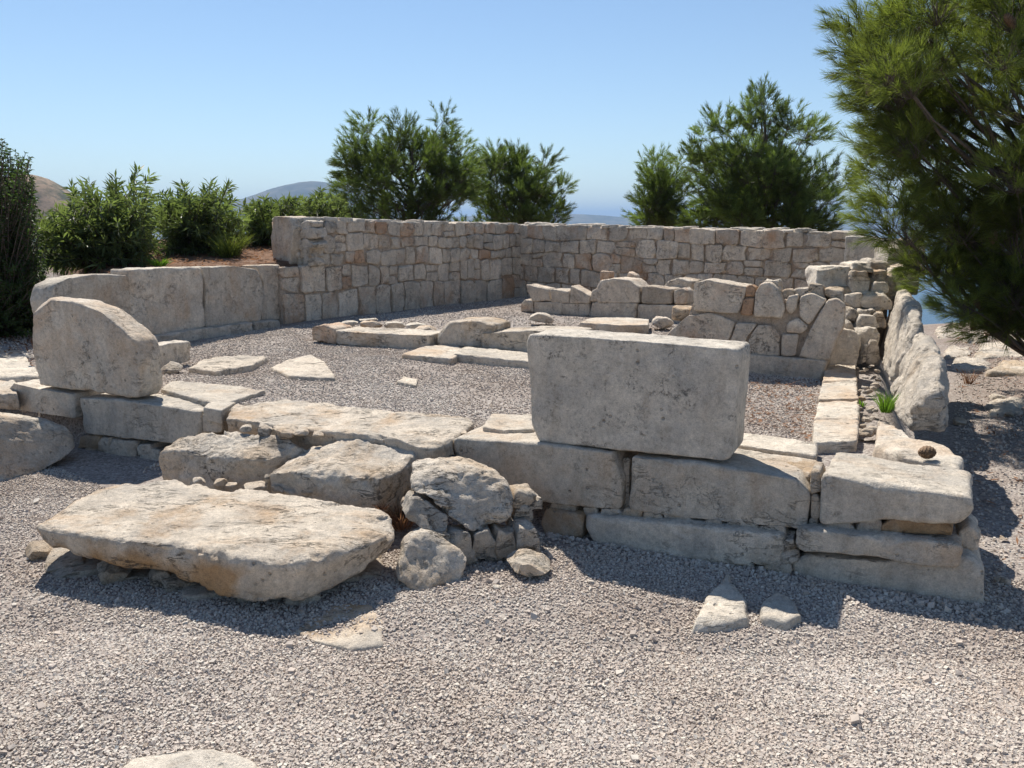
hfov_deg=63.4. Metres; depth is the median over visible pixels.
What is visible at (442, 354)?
step stone
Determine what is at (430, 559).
boulder
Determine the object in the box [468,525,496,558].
packing stone
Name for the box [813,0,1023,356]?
pine tree
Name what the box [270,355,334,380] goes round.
flat stone
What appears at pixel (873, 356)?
rubble stone
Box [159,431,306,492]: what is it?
step stone
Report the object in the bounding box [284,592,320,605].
bedding stone
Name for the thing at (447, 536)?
packing stone
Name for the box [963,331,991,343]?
rock outcrop
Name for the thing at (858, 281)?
rubble stone
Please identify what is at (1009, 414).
loose stone
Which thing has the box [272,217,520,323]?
stone wall
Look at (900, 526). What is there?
stone
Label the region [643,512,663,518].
chink stone
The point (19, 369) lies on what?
flat stone
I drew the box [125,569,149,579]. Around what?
bedding stone
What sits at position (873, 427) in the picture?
rubble stone
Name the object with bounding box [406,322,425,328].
rubble stone
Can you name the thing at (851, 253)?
stone block
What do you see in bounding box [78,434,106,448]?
chink stone
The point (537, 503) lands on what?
packing stone
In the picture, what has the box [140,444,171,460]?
chink stone
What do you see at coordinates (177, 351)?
stone block
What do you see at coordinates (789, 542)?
chink stone
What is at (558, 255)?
stone wall
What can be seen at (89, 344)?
orthostat
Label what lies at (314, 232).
rubble stone
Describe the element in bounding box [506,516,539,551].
packing stone
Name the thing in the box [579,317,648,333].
slab stone
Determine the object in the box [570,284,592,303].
stone
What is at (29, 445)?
boulder
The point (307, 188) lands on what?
hill
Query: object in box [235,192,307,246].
oleander bush
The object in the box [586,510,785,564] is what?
footing stone
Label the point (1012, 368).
rock outcrop
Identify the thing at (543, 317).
stone block
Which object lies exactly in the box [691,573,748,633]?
stone
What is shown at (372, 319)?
rubble stone
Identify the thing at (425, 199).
pine tree
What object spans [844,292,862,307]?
rubble stone
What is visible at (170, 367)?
stone
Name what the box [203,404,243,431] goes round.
stone
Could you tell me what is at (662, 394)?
orthostat
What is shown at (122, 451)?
chink stone
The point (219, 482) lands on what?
chink stone
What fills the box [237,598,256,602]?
bedding stone
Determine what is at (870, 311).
rubble stone
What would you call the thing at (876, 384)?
rubble stone
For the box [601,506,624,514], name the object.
chink stone
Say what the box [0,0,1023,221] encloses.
sky
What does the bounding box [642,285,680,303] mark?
stone block
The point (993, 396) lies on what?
loose stone
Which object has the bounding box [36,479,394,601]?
step stone
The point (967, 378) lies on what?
dry weed
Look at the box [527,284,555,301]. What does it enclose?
stone
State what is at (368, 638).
flat stone
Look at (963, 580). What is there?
footing stone
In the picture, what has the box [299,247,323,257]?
rubble stone
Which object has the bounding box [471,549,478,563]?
packing stone
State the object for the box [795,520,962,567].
footing stone
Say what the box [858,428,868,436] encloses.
rubble stone
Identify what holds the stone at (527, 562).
on the ground
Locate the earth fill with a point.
(892, 287)
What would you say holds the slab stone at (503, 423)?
on the ground
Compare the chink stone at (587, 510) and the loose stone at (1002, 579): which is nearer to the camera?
the loose stone at (1002, 579)
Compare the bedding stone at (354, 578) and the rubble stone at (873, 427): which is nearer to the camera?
the bedding stone at (354, 578)
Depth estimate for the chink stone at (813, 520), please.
4.07 m
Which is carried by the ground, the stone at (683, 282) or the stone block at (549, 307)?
the stone block at (549, 307)
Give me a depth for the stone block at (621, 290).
11.47 m
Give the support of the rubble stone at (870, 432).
on the ground
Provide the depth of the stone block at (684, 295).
11.02 m
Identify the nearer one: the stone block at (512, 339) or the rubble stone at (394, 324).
the stone block at (512, 339)
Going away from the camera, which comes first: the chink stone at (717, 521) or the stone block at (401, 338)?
the chink stone at (717, 521)
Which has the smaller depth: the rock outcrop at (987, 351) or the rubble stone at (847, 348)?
the rubble stone at (847, 348)
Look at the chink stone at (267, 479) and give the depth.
4.81 m
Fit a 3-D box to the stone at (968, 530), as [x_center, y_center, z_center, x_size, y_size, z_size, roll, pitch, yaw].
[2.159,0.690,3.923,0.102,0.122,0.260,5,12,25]
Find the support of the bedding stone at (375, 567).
on the ground
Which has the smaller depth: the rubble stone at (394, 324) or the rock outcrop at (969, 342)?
the rubble stone at (394, 324)
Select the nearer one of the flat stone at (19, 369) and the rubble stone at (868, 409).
the rubble stone at (868, 409)
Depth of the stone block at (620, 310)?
11.54 m
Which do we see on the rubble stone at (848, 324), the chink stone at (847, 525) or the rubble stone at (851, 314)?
the rubble stone at (851, 314)
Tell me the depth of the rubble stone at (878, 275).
8.02 m
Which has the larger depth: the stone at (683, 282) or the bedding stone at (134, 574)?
the stone at (683, 282)
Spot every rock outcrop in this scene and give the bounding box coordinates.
[935,326,962,338]
[943,345,971,358]
[951,357,991,371]
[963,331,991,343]
[973,342,1022,359]
[984,397,1023,415]
[985,360,1023,376]
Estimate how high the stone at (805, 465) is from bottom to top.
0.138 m
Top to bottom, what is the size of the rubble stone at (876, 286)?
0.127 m
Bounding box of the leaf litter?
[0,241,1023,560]
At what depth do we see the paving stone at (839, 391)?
6.10 m
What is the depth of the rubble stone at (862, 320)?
7.63 m
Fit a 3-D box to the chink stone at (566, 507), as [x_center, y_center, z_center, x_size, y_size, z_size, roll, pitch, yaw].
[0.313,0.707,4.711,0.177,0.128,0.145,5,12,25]
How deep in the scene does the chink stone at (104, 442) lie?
6.28 m
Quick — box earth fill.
[861,274,897,365]
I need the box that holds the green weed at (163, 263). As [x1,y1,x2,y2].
[145,258,173,266]
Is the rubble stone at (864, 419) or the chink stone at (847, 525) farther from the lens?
the rubble stone at (864, 419)
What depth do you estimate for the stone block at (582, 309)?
11.89 m
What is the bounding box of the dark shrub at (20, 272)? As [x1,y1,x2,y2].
[0,138,49,337]
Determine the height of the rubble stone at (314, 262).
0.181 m
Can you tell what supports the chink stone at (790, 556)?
on the chink stone at (781, 566)
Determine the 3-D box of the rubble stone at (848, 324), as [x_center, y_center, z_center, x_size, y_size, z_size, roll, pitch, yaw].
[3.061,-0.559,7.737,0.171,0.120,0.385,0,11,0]
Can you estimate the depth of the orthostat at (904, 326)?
6.72 m
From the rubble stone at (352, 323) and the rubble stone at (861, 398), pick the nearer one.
the rubble stone at (861, 398)
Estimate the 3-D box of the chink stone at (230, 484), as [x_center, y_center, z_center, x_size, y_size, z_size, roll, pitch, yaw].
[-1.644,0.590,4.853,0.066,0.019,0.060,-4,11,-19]
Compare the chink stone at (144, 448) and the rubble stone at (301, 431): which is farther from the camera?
the chink stone at (144, 448)
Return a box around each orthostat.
[30,274,129,314]
[33,297,162,397]
[110,266,204,334]
[192,266,263,326]
[271,216,305,263]
[527,328,749,459]
[880,289,923,382]
[890,332,949,431]
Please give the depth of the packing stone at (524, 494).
4.37 m
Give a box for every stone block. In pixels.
[9,379,102,417]
[80,393,221,442]
[158,340,190,367]
[312,322,351,343]
[336,326,439,348]
[437,317,510,346]
[454,425,632,508]
[482,326,592,351]
[521,299,533,311]
[529,312,553,323]
[534,301,562,313]
[550,288,569,302]
[562,303,591,315]
[589,302,641,317]
[597,277,648,302]
[629,448,811,528]
[637,303,691,322]
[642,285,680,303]
[674,287,693,303]
[820,452,973,524]
[844,235,884,261]
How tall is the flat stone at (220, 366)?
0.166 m
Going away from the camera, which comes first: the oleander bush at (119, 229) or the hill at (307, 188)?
the oleander bush at (119, 229)
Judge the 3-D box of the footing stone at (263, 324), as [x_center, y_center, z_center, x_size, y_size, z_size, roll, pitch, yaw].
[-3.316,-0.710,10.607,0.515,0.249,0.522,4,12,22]
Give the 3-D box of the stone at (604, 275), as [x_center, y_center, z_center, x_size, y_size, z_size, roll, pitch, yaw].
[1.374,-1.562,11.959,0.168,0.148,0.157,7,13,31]
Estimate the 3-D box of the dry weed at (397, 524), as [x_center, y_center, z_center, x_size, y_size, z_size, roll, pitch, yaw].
[-0.624,0.730,4.549,0.279,0.155,0.270,-8,13,-35]
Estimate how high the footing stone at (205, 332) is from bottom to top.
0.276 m
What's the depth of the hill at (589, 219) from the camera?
4744.07 m
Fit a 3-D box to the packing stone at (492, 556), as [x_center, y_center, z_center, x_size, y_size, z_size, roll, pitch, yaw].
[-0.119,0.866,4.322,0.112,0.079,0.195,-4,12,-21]
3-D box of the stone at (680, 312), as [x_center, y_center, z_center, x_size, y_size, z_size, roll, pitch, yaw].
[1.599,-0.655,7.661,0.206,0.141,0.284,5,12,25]
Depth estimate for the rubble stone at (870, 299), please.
7.86 m
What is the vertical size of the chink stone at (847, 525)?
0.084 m
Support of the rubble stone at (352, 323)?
on the ground
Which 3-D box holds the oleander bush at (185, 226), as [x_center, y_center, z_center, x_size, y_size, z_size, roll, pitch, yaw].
[-4.710,-2.417,12.408,1.508,1.417,2.255,-4,12,-21]
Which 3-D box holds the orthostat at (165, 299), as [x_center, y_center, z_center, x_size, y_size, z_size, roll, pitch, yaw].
[-3.883,-0.914,9.120,0.310,0.754,1.067,5,12,23]
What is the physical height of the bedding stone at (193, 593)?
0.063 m
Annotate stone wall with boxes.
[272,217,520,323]
[518,222,865,304]
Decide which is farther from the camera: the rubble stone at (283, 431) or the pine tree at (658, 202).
the pine tree at (658, 202)
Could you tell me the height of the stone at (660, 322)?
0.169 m
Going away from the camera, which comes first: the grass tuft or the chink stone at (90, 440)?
the grass tuft
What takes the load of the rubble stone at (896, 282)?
on the earth fill
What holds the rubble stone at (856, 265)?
on the rubble stone at (858, 281)
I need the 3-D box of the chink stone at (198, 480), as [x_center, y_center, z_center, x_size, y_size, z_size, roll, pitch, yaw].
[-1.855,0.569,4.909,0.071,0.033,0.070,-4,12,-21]
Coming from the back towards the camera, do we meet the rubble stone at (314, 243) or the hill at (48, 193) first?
the hill at (48, 193)
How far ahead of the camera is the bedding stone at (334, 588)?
3.90 m
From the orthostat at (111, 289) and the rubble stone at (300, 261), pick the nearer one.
the orthostat at (111, 289)
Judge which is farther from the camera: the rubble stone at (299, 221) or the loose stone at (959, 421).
the rubble stone at (299, 221)
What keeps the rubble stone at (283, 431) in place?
on the step stone at (241, 459)
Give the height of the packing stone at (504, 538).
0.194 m
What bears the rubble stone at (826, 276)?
on the rubble stone at (847, 289)
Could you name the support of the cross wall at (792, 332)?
on the ground
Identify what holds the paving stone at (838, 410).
on the ground
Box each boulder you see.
[0,412,74,480]
[396,527,466,590]
[401,490,447,533]
[410,456,513,530]
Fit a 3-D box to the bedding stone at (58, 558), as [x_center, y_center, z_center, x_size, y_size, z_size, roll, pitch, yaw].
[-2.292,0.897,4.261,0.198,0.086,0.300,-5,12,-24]
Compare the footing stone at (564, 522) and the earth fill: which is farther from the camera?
the earth fill
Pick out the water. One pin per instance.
(928, 317)
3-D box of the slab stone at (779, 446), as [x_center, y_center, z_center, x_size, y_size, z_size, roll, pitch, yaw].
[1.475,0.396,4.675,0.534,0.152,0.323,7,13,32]
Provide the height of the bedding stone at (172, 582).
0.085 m
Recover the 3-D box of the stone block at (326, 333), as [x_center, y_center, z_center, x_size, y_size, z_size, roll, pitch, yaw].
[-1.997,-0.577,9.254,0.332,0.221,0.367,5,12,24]
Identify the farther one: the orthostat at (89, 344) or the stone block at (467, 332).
the stone block at (467, 332)
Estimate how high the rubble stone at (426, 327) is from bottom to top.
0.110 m
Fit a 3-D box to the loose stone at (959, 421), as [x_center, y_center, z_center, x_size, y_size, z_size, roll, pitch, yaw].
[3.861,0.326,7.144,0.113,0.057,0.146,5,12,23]
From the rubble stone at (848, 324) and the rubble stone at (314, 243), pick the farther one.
the rubble stone at (314, 243)
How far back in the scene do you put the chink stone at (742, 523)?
4.20 m
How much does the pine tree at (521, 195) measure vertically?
6.765 m
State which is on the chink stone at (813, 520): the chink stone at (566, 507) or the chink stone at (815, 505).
the chink stone at (815, 505)
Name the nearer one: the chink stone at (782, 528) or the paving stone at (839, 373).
the chink stone at (782, 528)
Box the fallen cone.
[918,446,936,458]
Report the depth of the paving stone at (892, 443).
4.54 m
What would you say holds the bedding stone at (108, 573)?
on the ground
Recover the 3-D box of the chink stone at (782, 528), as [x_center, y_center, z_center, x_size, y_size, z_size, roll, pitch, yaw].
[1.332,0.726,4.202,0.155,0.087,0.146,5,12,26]
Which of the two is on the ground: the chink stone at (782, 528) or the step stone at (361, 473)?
the step stone at (361, 473)
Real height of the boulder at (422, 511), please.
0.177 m
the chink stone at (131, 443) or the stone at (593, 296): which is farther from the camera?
the stone at (593, 296)
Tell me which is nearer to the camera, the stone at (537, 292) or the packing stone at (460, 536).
the packing stone at (460, 536)
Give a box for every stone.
[0,349,34,359]
[0,357,38,382]
[0,380,19,409]
[25,540,52,560]
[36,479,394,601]
[44,547,85,571]
[52,558,101,578]
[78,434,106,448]
[85,446,137,456]
[97,560,131,584]
[98,435,116,450]
[110,437,150,453]
[123,749,257,767]
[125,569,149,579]
[137,441,168,455]
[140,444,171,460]
[149,569,170,586]
[154,322,253,341]
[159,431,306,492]
[161,361,182,373]
[161,381,264,405]
[161,572,197,592]
[182,583,217,601]
[188,355,267,375]
[193,477,204,483]
[203,399,235,423]
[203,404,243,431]
[214,478,227,486]
[225,482,236,487]
[226,399,472,459]
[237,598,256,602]
[239,424,251,431]
[241,264,279,319]
[244,481,268,489]
[252,319,279,329]
[258,422,272,435]
[264,474,269,484]
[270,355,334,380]
[270,439,417,516]
[271,484,284,492]
[273,424,297,438]
[283,490,295,494]
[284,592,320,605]
[293,427,308,435]
[295,604,383,651]
[296,218,301,226]
[297,257,302,265]
[299,220,323,229]
[299,227,326,238]
[299,238,327,247]
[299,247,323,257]
[302,255,324,266]
[313,430,323,436]
[322,583,341,592]
[341,320,357,326]
[341,574,359,582]
[359,318,377,320]
[359,555,383,578]
[360,320,382,327]
[384,321,404,327]
[396,377,417,387]
[399,496,404,510]
[402,345,461,364]
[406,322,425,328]
[415,325,436,330]
[432,530,450,540]
[447,525,472,564]
[454,347,528,368]
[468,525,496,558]
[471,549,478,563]
[483,414,534,432]
[488,522,515,561]
[488,550,498,561]
[492,584,502,588]
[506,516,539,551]
[507,548,550,576]
[509,483,536,508]
[511,505,532,521]
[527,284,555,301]
[530,493,542,509]
[541,505,587,537]
[550,503,579,510]
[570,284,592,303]
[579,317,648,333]
[583,507,601,515]
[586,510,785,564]
[590,288,596,301]
[600,270,613,279]
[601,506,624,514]
[622,505,643,516]
[623,451,638,507]
[627,272,639,277]
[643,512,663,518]
[652,316,673,328]
[664,514,694,519]
[665,277,702,290]
[671,305,691,320]
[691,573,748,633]
[704,518,723,523]
[727,520,760,527]
[738,433,817,460]
[746,563,756,567]
[759,560,792,573]
[759,592,800,630]
[760,525,791,535]
[781,546,799,563]
[783,529,796,550]
[787,457,816,480]
[792,544,983,603]
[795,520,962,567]
[805,265,849,287]
[809,517,819,523]
[810,462,825,493]
[811,492,820,518]
[812,419,858,453]
[814,400,859,420]
[818,381,858,403]
[822,364,857,382]
[826,523,854,529]
[829,328,860,365]
[832,286,851,293]
[840,260,873,272]
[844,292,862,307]
[844,318,854,329]
[845,306,858,321]
[846,270,869,292]
[850,314,878,327]
[854,308,875,314]
[854,326,879,342]
[855,520,881,530]
[857,343,867,363]
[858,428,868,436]
[859,258,889,269]
[859,396,865,401]
[860,290,891,309]
[862,389,872,393]
[862,417,871,422]
[862,428,873,436]
[865,339,879,364]
[865,406,873,413]
[867,426,877,433]
[868,269,887,283]
[869,281,888,292]
[870,382,879,387]
[872,307,883,311]
[872,421,963,469]
[873,311,885,328]
[874,247,900,264]
[881,519,953,534]
[886,263,918,296]
[890,238,917,262]
[952,417,966,425]
[956,514,980,549]
[988,394,1006,399]
[994,575,1011,584]
[1005,412,1013,416]
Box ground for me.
[0,239,1023,767]
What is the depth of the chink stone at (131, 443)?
6.20 m
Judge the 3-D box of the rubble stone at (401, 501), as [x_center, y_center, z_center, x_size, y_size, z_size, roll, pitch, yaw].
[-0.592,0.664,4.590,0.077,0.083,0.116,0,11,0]
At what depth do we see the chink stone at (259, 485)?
4.78 m
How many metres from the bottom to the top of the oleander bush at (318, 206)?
1.154 m
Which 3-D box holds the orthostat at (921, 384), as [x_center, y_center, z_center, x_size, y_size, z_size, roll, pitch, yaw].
[2.728,-0.039,5.564,0.299,0.494,1.409,4,12,20]
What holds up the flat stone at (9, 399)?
on the stone block at (34, 395)
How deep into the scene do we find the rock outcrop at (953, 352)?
10.98 m
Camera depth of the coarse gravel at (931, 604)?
4.08 m
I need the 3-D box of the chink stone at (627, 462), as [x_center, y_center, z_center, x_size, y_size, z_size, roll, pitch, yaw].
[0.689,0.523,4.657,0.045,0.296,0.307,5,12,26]
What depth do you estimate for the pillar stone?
10.74 m
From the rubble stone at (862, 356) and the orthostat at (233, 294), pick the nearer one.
the rubble stone at (862, 356)
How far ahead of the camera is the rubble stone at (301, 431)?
5.02 m
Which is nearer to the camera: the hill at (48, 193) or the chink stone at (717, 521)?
the chink stone at (717, 521)
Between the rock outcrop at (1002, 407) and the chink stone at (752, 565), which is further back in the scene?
the rock outcrop at (1002, 407)
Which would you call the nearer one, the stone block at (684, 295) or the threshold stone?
the threshold stone
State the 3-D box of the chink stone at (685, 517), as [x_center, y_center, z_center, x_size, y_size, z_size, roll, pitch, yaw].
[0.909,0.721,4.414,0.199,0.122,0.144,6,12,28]
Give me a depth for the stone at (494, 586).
3.91 m
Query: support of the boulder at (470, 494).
on the packing stone at (484, 542)
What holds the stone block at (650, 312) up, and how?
on the ground
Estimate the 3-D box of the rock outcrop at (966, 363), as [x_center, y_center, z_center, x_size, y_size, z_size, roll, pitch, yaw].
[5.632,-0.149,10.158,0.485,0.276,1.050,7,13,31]
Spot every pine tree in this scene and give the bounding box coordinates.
[325,95,490,221]
[468,137,579,223]
[619,140,695,226]
[658,71,864,231]
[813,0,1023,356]
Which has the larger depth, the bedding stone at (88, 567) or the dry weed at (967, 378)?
the dry weed at (967, 378)
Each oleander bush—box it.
[32,161,166,275]
[150,177,253,257]
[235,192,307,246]
[299,185,349,217]
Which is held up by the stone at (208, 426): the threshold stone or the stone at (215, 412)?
the stone at (215, 412)
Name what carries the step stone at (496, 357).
on the ground
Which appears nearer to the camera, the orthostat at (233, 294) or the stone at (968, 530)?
the stone at (968, 530)
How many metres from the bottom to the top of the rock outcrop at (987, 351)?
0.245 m
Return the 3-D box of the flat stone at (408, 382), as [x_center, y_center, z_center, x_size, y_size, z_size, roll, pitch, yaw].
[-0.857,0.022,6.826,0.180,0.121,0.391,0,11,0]
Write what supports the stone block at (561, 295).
on the stone block at (549, 307)
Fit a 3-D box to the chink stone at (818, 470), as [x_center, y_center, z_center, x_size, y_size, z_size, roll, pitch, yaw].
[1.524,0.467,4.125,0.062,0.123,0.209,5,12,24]
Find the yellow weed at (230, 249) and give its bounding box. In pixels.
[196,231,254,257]
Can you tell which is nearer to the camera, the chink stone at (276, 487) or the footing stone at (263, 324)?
the chink stone at (276, 487)
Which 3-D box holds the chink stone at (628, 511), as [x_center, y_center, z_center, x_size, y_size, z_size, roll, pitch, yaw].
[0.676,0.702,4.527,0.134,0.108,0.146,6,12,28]
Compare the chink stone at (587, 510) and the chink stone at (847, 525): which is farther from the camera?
the chink stone at (587, 510)
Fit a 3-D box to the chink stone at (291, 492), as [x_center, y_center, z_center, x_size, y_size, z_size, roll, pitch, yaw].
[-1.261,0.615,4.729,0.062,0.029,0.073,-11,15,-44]
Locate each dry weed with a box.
[371,502,390,509]
[383,503,413,531]
[957,368,979,384]
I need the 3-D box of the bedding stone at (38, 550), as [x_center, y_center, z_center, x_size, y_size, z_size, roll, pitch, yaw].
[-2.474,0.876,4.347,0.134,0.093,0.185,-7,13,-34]
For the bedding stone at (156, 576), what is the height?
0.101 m
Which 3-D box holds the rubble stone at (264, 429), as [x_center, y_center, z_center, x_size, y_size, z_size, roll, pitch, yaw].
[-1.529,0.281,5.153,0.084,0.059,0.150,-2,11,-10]
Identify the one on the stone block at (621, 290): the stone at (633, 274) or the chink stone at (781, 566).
the stone at (633, 274)
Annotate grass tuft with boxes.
[868,388,900,413]
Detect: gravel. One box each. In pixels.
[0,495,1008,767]
[143,463,982,614]
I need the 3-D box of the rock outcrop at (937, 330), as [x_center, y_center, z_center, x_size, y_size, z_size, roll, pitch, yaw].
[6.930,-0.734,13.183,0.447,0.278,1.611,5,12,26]
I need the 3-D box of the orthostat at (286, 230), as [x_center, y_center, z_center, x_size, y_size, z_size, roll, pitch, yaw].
[-2.982,-1.980,11.423,0.522,0.670,0.466,8,13,36]
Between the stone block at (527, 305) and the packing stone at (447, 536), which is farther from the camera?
the stone block at (527, 305)
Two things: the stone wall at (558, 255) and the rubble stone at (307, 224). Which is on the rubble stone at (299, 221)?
the rubble stone at (307, 224)
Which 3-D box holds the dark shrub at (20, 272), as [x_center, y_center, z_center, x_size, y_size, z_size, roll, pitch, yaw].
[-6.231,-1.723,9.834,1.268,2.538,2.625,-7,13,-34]
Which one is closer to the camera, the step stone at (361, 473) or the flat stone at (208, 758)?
the flat stone at (208, 758)
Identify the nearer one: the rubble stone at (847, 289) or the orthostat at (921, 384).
the orthostat at (921, 384)
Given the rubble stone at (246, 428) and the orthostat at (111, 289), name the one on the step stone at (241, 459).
the rubble stone at (246, 428)
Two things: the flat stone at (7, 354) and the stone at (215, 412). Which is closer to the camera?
the stone at (215, 412)
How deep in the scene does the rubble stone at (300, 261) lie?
11.29 m
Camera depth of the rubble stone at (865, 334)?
7.49 m
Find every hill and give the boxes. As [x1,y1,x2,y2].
[3,174,89,264]
[152,181,401,239]
[438,213,887,236]
[741,211,978,235]
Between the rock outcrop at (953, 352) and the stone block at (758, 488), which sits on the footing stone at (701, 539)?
the stone block at (758, 488)
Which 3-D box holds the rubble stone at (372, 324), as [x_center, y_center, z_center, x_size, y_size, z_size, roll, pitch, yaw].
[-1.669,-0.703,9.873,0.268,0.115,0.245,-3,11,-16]
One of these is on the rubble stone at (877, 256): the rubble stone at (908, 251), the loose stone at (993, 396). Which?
the rubble stone at (908, 251)
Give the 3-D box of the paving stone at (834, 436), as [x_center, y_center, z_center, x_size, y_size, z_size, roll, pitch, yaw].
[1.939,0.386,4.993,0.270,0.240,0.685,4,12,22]
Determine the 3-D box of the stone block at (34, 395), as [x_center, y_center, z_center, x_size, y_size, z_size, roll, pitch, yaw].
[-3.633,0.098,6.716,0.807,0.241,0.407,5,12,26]
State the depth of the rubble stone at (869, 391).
6.22 m
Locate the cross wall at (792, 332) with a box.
[667,278,845,378]
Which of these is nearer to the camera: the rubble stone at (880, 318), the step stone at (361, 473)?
the step stone at (361, 473)
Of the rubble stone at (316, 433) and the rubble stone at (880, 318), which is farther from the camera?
the rubble stone at (880, 318)
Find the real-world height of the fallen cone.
0.075 m
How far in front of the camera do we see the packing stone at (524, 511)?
4.37 m
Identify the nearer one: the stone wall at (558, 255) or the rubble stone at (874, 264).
the rubble stone at (874, 264)
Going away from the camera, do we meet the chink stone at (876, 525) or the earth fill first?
the chink stone at (876, 525)
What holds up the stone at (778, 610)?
on the ground
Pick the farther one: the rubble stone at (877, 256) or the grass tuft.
the rubble stone at (877, 256)
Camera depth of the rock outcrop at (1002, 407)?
7.77 m
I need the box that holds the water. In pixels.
[879,236,976,324]
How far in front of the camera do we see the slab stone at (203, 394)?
6.26 m
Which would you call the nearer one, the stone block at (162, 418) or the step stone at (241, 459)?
the step stone at (241, 459)
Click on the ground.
(102, 469)
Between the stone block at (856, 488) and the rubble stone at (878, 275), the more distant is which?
the rubble stone at (878, 275)
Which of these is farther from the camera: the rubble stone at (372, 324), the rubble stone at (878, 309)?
the rubble stone at (372, 324)
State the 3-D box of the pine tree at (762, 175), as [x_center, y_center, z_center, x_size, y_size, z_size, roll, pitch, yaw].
[5.481,-3.654,18.151,4.700,6.051,3.480,0,11,0]
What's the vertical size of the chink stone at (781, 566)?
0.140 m

